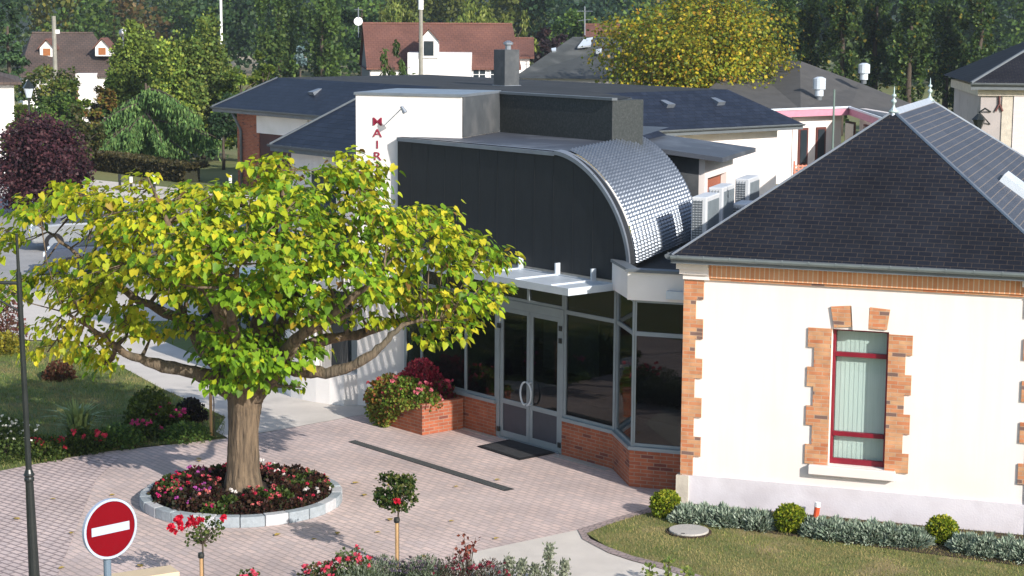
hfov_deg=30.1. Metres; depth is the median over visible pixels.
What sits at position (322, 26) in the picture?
poplar
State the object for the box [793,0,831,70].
poplar
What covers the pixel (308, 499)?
bedding begonia
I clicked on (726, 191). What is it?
air conditioner
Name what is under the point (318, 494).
bedding begonia
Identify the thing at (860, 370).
window
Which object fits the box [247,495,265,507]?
bedding begonia
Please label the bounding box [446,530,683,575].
front path
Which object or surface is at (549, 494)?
paving
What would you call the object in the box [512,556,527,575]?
grey shrub
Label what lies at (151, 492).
bedding begonia
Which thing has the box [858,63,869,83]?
roof ventilator
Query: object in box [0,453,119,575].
sett paving
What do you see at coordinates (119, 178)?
bollard
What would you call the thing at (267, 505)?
bedding begonia
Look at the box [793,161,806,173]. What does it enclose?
safety netting
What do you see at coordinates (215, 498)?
bedding begonia
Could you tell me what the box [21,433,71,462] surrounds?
red rose bush
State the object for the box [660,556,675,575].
green weed
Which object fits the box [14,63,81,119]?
rounded tree
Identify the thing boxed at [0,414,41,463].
white flowered bush
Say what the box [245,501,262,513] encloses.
bedding begonia
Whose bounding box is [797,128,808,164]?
window
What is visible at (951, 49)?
poplar
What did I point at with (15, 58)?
dark fir
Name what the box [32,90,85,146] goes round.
leafy shrub
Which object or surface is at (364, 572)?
lavender bush
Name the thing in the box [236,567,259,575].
pink rose bush
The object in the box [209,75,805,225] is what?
assembly hall
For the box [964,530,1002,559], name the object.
santolina
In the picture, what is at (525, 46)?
red roof house
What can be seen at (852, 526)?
santolina
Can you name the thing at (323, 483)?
bedding begonia
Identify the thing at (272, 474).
bedding begonia
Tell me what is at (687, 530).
manhole cover
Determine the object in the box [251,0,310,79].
poplar
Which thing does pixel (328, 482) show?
bedding begonia
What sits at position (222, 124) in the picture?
dark tree
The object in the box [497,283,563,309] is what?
transom window
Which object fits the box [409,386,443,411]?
flowering plant
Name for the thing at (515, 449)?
door mat
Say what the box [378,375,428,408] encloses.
flowering plant
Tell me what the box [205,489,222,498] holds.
bedding begonia
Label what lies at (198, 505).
bedding begonia
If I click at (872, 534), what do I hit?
santolina
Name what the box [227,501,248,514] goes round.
bedding begonia
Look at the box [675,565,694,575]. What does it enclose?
green weed
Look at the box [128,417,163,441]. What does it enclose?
pink flowered plant
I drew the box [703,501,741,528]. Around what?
santolina
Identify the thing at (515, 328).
door
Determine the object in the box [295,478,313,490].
bedding begonia
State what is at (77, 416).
yucca
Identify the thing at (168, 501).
bedding begonia
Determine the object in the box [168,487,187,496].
bedding begonia
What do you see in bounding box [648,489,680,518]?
box bush
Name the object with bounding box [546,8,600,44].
dark tree
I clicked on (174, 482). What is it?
bedding begonia
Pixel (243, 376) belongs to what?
catalpa tree
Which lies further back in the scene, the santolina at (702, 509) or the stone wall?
the santolina at (702, 509)
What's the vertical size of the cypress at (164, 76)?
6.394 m
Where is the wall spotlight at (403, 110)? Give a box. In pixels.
[384,106,406,125]
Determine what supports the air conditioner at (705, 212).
on the entrance wing at (594, 380)
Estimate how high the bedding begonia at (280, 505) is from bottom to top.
0.287 m
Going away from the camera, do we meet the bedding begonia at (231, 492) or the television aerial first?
the bedding begonia at (231, 492)
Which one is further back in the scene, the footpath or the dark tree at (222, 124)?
the dark tree at (222, 124)
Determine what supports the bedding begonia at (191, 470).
in the round planting bed
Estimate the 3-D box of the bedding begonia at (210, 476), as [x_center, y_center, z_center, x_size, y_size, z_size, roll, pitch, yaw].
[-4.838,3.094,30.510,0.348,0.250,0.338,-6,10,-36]
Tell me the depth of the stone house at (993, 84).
61.80 m
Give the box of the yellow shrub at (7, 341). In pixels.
[0,330,28,356]
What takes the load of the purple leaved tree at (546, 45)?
on the ground at (212, 172)
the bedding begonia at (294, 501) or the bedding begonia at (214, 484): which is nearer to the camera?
the bedding begonia at (294, 501)
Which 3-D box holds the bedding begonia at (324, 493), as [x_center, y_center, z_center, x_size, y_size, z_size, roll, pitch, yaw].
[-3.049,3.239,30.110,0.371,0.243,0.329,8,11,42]
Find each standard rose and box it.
[166,513,226,575]
[371,470,419,566]
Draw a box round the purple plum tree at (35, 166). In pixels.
[0,107,96,212]
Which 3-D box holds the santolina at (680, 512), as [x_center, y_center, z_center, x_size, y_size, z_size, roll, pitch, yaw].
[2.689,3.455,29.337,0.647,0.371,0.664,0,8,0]
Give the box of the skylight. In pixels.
[999,171,1023,198]
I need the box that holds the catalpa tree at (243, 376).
[0,145,525,493]
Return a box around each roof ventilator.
[813,77,825,99]
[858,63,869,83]
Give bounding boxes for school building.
[710,61,909,183]
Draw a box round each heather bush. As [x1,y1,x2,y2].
[432,554,483,575]
[465,558,510,575]
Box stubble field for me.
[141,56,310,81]
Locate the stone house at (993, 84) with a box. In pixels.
[944,42,1023,154]
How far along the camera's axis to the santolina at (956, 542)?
27.72 m
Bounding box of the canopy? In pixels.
[368,245,613,295]
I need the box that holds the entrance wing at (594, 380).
[354,85,755,489]
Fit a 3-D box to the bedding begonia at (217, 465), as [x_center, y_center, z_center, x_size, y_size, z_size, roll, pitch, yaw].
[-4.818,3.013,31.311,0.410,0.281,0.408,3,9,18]
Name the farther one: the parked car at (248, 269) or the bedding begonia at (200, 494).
the parked car at (248, 269)
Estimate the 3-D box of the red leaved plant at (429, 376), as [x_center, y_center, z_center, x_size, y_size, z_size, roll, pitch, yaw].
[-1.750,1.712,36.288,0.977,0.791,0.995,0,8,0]
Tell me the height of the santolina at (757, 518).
0.397 m
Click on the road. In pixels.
(30, 256)
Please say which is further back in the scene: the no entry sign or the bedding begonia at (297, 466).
the bedding begonia at (297, 466)
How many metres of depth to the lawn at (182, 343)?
45.10 m
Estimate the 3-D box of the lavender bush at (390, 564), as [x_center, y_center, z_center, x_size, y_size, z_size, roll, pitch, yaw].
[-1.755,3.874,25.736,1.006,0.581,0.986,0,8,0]
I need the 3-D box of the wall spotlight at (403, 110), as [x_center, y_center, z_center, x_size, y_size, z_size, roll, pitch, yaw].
[-2.267,-3.299,36.488,0.119,0.430,0.822,-6,10,-37]
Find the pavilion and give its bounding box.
[664,78,1023,534]
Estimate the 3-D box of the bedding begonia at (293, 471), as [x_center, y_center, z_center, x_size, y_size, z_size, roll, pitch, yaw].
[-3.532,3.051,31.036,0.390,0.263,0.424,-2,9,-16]
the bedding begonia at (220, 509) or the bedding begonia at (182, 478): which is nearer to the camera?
the bedding begonia at (220, 509)
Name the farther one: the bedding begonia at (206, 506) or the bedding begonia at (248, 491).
the bedding begonia at (248, 491)
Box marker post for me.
[813,502,820,517]
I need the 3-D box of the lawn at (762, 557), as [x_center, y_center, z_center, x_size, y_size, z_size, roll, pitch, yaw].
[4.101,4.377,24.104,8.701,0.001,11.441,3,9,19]
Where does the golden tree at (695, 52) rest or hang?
on the ground at (212, 172)
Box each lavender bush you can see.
[338,563,387,575]
[352,554,414,575]
[394,553,455,575]
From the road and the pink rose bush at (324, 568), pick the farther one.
the road
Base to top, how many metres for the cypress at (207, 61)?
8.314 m
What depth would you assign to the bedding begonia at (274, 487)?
29.91 m
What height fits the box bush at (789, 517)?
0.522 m
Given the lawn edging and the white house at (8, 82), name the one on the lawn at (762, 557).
the lawn edging
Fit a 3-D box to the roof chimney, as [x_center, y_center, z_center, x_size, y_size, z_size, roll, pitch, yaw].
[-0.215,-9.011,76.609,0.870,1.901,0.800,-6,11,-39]
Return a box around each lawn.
[0,342,224,470]
[115,320,246,355]
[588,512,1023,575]
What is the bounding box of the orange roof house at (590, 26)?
[583,23,620,36]
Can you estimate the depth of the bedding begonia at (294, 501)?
29.47 m
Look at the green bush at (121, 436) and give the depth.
34.14 m
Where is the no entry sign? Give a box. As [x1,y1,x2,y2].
[82,498,136,575]
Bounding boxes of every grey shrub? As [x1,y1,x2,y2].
[497,551,517,575]
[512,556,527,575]
[526,561,542,575]
[540,542,557,575]
[555,557,571,575]
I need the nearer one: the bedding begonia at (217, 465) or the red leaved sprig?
the red leaved sprig
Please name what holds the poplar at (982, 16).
on the ground at (212, 172)
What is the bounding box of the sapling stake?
[209,392,214,436]
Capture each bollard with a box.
[118,174,120,185]
[129,177,132,191]
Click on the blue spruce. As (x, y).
(300, 59)
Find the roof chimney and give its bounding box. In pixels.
[494,41,520,85]
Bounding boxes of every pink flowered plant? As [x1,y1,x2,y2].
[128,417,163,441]
[150,402,189,427]
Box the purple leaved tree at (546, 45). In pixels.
[530,27,567,62]
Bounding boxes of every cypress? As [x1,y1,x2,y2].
[102,18,158,118]
[142,36,209,155]
[170,5,244,160]
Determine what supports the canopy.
attached to the entrance wing at (594, 380)
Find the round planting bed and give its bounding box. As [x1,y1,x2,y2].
[140,476,341,527]
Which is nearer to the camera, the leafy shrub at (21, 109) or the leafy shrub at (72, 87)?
the leafy shrub at (21, 109)
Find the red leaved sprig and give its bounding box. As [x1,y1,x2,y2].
[454,533,481,573]
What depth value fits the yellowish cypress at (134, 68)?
102.28 m
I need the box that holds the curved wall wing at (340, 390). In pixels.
[285,230,356,405]
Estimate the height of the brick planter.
0.580 m
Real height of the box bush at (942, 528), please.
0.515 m
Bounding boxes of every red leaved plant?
[399,357,442,387]
[430,377,456,400]
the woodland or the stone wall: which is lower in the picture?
the stone wall
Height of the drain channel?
0.012 m
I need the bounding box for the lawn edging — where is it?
[578,508,700,575]
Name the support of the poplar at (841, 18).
on the ground at (212, 172)
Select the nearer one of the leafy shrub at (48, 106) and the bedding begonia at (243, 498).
the bedding begonia at (243, 498)
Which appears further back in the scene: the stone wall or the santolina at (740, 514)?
the santolina at (740, 514)
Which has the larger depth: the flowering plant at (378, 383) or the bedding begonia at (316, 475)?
the flowering plant at (378, 383)
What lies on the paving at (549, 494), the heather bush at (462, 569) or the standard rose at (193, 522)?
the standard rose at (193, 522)
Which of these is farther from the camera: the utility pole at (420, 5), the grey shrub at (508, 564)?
the utility pole at (420, 5)
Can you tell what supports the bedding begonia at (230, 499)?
in the round planting bed
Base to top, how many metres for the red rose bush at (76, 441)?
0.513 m
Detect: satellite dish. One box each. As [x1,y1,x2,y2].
[119,29,125,45]
[354,7,362,36]
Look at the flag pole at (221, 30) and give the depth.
110.86 m
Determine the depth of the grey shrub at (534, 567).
25.79 m
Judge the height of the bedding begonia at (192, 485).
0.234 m
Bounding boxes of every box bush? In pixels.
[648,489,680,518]
[773,502,806,533]
[925,513,959,544]
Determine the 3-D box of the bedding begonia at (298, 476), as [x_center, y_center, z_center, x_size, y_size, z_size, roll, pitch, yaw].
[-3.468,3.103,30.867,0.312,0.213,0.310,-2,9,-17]
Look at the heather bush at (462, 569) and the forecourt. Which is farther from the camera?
the forecourt
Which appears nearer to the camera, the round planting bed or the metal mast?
the round planting bed
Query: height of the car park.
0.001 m
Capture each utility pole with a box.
[52,16,59,79]
[418,0,422,74]
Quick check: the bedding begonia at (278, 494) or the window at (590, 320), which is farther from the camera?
the window at (590, 320)
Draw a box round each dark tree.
[205,91,236,169]
[340,0,379,75]
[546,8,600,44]
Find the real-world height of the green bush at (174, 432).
0.388 m
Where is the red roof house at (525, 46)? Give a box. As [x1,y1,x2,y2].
[515,37,533,72]
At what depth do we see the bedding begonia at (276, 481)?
30.32 m
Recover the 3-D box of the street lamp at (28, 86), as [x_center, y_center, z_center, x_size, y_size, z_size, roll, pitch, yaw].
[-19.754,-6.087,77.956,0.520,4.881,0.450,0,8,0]
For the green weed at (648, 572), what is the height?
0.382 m
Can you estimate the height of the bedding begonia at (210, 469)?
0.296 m
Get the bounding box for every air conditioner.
[691,192,719,240]
[709,183,734,221]
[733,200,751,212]
[735,175,759,202]
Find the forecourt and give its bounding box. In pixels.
[261,376,367,432]
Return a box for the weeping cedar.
[92,83,228,161]
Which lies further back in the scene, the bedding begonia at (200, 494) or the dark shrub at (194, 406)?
the dark shrub at (194, 406)
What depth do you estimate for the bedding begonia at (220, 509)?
29.05 m
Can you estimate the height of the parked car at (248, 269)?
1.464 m
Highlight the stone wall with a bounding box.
[98,565,179,575]
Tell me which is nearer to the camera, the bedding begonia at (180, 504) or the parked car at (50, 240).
the bedding begonia at (180, 504)
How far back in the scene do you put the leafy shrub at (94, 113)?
101.45 m
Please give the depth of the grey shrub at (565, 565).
25.77 m
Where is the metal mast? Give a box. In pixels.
[831,90,834,149]
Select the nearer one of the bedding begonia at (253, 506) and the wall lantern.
the bedding begonia at (253, 506)
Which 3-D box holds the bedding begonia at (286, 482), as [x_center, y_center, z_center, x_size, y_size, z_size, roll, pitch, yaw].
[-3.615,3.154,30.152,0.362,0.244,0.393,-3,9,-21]
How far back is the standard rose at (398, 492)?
26.64 m
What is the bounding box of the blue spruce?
[293,46,307,76]
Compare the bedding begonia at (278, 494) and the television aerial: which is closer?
the bedding begonia at (278, 494)
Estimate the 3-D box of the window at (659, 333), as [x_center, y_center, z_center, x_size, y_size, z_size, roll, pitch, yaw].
[2.538,1.423,31.127,1.200,2.455,0.060,3,9,19]
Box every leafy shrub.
[0,103,45,157]
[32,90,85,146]
[60,101,107,168]
[67,79,92,144]
[80,85,118,130]
[96,71,134,120]
[121,385,175,428]
[210,67,257,149]
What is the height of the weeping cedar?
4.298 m
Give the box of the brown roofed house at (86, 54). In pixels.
[15,32,117,121]
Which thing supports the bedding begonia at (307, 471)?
in the round planting bed
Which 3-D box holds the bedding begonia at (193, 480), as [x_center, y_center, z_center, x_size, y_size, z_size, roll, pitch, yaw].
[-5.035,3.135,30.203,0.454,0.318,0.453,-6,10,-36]
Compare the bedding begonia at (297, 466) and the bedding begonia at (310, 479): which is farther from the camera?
the bedding begonia at (297, 466)
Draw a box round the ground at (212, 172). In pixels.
[0,54,952,563]
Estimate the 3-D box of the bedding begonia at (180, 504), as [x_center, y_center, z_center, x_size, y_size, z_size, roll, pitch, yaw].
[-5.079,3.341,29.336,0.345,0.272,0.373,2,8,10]
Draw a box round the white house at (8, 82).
[0,72,21,172]
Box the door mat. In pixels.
[477,439,554,459]
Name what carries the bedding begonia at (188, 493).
in the round planting bed
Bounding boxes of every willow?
[378,0,424,21]
[379,39,415,75]
[446,0,498,22]
[491,9,540,63]
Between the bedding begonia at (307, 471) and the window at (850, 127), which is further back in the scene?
the window at (850, 127)
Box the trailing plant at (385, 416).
[363,390,412,427]
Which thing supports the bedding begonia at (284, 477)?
in the round planting bed
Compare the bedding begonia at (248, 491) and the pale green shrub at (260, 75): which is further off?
the pale green shrub at (260, 75)
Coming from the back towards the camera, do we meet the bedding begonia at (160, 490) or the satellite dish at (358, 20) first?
the satellite dish at (358, 20)
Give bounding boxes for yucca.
[38,396,111,433]
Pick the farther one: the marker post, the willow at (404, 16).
the willow at (404, 16)
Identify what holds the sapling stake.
on the lawn at (55, 407)
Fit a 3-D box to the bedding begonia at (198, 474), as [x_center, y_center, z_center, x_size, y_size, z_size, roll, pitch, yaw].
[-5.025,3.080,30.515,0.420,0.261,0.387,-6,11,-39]
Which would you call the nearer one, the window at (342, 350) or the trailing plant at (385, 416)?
the trailing plant at (385, 416)
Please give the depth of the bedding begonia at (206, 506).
29.13 m
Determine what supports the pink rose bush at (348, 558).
on the paving at (549, 494)
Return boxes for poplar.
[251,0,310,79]
[300,0,346,76]
[757,0,798,60]
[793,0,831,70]
[821,0,866,135]
[855,0,895,91]
[886,0,934,102]
[921,0,970,111]
[958,0,999,67]
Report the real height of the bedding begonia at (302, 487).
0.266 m
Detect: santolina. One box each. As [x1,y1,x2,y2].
[665,501,701,524]
[685,500,720,525]
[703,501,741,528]
[728,506,749,528]
[739,507,777,532]
[797,515,829,538]
[812,514,850,542]
[833,516,870,544]
[854,515,888,545]
[875,519,915,547]
[897,523,936,548]
[944,531,981,555]
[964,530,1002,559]
[989,532,1023,560]
[1002,537,1023,564]
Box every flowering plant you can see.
[363,372,403,404]
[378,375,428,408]
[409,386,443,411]
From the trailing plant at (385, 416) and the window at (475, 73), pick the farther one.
the window at (475, 73)
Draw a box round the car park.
[0,179,284,339]
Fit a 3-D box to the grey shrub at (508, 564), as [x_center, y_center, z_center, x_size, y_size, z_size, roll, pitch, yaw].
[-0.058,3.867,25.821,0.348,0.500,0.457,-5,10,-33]
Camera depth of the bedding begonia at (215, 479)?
30.23 m
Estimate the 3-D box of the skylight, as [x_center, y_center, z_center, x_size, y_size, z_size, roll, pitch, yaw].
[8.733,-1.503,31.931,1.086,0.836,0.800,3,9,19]
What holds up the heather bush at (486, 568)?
on the front path
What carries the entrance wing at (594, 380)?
on the paving at (549, 494)
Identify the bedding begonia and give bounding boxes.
[147,485,165,498]
[150,478,168,490]
[152,492,169,505]
[153,486,171,497]
[162,473,175,481]
[164,480,182,490]
[164,494,184,507]
[167,483,183,494]
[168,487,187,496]
[172,496,191,511]
[173,472,188,483]
[178,471,192,477]
[178,486,200,499]
[183,474,202,488]
[183,497,204,512]
[184,465,201,474]
[187,483,201,490]
[188,489,210,503]
[189,472,207,480]
[193,468,211,478]
[197,482,212,492]
[198,501,218,513]
[201,473,220,482]
[203,476,219,487]
[205,477,225,493]
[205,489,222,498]
[205,495,224,504]
[208,466,225,473]
[208,501,227,514]
[210,463,226,469]
[210,468,225,481]
[219,493,238,506]
[221,488,238,498]
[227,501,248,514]
[237,491,256,505]
[239,485,260,497]
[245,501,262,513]
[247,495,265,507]
[255,486,269,497]
[257,497,275,513]
[260,462,269,475]
[260,467,268,480]
[262,469,286,483]
[262,491,284,507]
[267,462,281,470]
[268,478,282,487]
[268,484,284,493]
[269,493,291,510]
[274,468,291,478]
[276,479,293,490]
[276,488,294,500]
[280,475,295,480]
[281,478,295,485]
[284,484,301,500]
[287,496,305,509]
[288,468,305,477]
[290,463,307,474]
[291,482,308,494]
[293,472,306,480]
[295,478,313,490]
[298,493,315,505]
[299,467,314,476]
[300,477,316,487]
[303,487,322,501]
[309,470,329,481]
[309,486,330,499]
[312,480,330,494]
[316,477,333,490]
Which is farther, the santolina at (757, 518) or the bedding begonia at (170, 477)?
the bedding begonia at (170, 477)
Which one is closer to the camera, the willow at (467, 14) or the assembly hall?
the assembly hall
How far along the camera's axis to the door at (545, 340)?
34.00 m
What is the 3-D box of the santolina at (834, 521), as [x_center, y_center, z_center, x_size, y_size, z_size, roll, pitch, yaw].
[4.806,3.576,28.467,0.690,0.379,0.708,0,8,0]
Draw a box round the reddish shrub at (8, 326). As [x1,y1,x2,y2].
[0,295,28,344]
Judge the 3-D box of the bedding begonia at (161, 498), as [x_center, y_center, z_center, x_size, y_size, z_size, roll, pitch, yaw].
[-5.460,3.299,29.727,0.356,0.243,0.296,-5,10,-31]
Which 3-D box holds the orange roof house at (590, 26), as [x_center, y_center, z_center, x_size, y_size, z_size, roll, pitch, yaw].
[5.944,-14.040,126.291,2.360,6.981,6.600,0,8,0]
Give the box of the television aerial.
[578,6,592,34]
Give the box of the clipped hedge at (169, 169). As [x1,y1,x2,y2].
[64,149,209,182]
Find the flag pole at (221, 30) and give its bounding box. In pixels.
[219,0,222,48]
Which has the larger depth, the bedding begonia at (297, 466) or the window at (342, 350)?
the window at (342, 350)
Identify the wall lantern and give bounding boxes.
[972,108,990,128]
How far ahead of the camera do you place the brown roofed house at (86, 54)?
130.35 m
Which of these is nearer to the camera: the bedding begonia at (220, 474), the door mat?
the bedding begonia at (220, 474)
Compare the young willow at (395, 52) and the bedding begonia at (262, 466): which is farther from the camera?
the young willow at (395, 52)
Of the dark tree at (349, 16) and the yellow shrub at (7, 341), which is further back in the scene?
the dark tree at (349, 16)
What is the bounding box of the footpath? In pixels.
[71,321,277,437]
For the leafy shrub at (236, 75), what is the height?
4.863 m
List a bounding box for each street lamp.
[0,233,39,575]
[22,80,33,133]
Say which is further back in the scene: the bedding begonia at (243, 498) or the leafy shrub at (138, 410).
the leafy shrub at (138, 410)
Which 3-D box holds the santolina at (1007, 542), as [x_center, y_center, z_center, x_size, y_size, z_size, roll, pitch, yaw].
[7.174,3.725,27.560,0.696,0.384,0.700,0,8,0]
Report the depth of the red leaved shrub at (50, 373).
40.19 m
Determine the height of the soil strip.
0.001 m
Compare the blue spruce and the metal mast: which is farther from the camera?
the blue spruce
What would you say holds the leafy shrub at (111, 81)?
on the ground at (212, 172)
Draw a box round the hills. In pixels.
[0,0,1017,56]
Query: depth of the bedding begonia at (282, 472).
30.86 m
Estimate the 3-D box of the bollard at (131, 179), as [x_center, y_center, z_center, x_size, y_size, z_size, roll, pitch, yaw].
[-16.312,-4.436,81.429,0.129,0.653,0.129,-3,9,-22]
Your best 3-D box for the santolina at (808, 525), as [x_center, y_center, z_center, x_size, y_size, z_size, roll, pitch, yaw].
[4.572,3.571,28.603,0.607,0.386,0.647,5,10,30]
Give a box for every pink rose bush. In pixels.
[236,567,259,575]
[296,560,341,575]
[323,544,377,575]
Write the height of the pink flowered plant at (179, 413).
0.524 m
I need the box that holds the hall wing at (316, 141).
[267,98,664,236]
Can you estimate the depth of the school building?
89.03 m
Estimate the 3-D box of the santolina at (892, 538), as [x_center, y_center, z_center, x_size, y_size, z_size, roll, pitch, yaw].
[5.672,3.641,28.220,0.699,0.405,0.708,0,8,0]
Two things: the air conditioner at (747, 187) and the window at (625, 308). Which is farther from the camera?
the air conditioner at (747, 187)
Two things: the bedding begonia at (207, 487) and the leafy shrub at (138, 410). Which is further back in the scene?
the leafy shrub at (138, 410)
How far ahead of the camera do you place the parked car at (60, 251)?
55.35 m
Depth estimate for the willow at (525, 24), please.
158.79 m
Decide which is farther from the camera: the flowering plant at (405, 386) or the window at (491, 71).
the window at (491, 71)
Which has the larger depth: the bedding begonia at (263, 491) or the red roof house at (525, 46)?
the red roof house at (525, 46)
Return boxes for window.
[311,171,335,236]
[331,291,351,365]
[404,267,495,399]
[472,70,486,76]
[490,70,493,77]
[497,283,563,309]
[563,290,616,429]
[615,292,636,445]
[630,300,683,449]
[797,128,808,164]
[815,127,825,159]
[829,329,888,466]
[845,120,855,140]
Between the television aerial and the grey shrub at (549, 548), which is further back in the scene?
the television aerial
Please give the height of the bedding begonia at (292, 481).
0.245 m
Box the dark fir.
[0,1,33,104]
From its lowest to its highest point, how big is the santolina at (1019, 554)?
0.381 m
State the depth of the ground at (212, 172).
95.17 m
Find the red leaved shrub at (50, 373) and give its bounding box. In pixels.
[41,359,78,381]
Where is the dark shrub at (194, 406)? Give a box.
[176,396,208,422]
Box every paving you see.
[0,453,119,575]
[58,414,674,575]
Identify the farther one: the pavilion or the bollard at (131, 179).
the bollard at (131, 179)
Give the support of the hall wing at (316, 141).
on the ground at (212, 172)
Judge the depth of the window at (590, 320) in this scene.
32.99 m
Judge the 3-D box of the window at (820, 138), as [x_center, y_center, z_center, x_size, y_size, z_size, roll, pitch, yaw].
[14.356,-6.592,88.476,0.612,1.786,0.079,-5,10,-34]
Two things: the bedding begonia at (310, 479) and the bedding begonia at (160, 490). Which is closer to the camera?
the bedding begonia at (160, 490)
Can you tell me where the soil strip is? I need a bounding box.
[676,504,1023,565]
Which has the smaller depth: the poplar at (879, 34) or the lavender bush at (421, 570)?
the lavender bush at (421, 570)
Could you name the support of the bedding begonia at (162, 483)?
in the round planting bed
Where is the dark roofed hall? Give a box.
[519,37,651,83]
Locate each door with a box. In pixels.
[496,307,529,442]
[526,312,561,451]
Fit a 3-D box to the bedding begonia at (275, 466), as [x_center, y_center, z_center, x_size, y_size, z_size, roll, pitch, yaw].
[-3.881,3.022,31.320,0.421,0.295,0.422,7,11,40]
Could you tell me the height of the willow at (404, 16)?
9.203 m
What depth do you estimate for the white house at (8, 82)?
87.64 m
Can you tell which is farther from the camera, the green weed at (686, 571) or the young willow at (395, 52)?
the young willow at (395, 52)
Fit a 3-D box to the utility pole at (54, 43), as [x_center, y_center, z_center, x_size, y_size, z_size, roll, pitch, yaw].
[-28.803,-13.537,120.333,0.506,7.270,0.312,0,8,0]
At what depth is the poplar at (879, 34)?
123.72 m
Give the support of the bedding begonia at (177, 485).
in the round planting bed
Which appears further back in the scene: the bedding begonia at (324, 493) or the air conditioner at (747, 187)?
the air conditioner at (747, 187)
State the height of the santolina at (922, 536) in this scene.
0.352 m
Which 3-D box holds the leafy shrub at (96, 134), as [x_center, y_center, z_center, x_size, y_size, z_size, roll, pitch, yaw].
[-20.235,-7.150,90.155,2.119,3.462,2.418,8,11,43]
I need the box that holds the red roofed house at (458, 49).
[359,22,520,77]
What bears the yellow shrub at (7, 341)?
on the lawn at (55, 407)
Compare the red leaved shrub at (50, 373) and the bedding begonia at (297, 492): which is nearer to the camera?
the bedding begonia at (297, 492)
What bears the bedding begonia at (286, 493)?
in the round planting bed
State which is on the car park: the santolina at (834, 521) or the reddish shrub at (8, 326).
the reddish shrub at (8, 326)
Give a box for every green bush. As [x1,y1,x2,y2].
[93,422,146,450]
[156,420,213,444]
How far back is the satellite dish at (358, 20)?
120.75 m
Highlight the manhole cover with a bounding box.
[666,524,711,537]
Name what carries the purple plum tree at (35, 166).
on the car park
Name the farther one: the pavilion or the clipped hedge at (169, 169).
the clipped hedge at (169, 169)
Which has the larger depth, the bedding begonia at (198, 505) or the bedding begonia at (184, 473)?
the bedding begonia at (184, 473)
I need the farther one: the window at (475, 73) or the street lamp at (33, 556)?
the window at (475, 73)
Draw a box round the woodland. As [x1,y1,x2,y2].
[0,0,1023,87]
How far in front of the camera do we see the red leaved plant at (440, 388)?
35.83 m
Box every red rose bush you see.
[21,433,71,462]
[59,428,108,455]
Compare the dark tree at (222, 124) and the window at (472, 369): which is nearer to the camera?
the window at (472, 369)
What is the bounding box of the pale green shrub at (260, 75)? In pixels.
[252,49,276,84]
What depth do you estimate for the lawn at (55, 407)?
38.45 m
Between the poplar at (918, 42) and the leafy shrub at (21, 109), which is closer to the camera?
the leafy shrub at (21, 109)
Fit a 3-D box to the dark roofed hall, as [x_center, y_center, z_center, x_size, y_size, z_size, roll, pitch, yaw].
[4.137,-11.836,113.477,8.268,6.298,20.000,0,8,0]
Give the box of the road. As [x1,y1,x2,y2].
[0,196,291,294]
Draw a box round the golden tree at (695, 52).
[581,0,810,88]
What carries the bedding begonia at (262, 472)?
in the round planting bed
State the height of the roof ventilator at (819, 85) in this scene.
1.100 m
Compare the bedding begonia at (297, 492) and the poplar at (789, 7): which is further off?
the poplar at (789, 7)
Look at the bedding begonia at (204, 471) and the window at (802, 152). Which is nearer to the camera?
the bedding begonia at (204, 471)
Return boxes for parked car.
[29,201,156,247]
[43,224,174,277]
[200,267,279,336]
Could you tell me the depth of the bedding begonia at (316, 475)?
30.87 m
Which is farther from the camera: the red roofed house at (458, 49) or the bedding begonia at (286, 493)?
the red roofed house at (458, 49)
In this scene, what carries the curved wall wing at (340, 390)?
on the forecourt
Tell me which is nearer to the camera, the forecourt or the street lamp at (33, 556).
the street lamp at (33, 556)
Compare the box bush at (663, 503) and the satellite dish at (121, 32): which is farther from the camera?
the satellite dish at (121, 32)
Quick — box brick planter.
[390,397,462,434]
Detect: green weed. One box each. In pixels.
[641,562,658,575]
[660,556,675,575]
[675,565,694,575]
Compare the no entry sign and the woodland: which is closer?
the no entry sign
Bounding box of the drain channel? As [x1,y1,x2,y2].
[348,440,512,490]

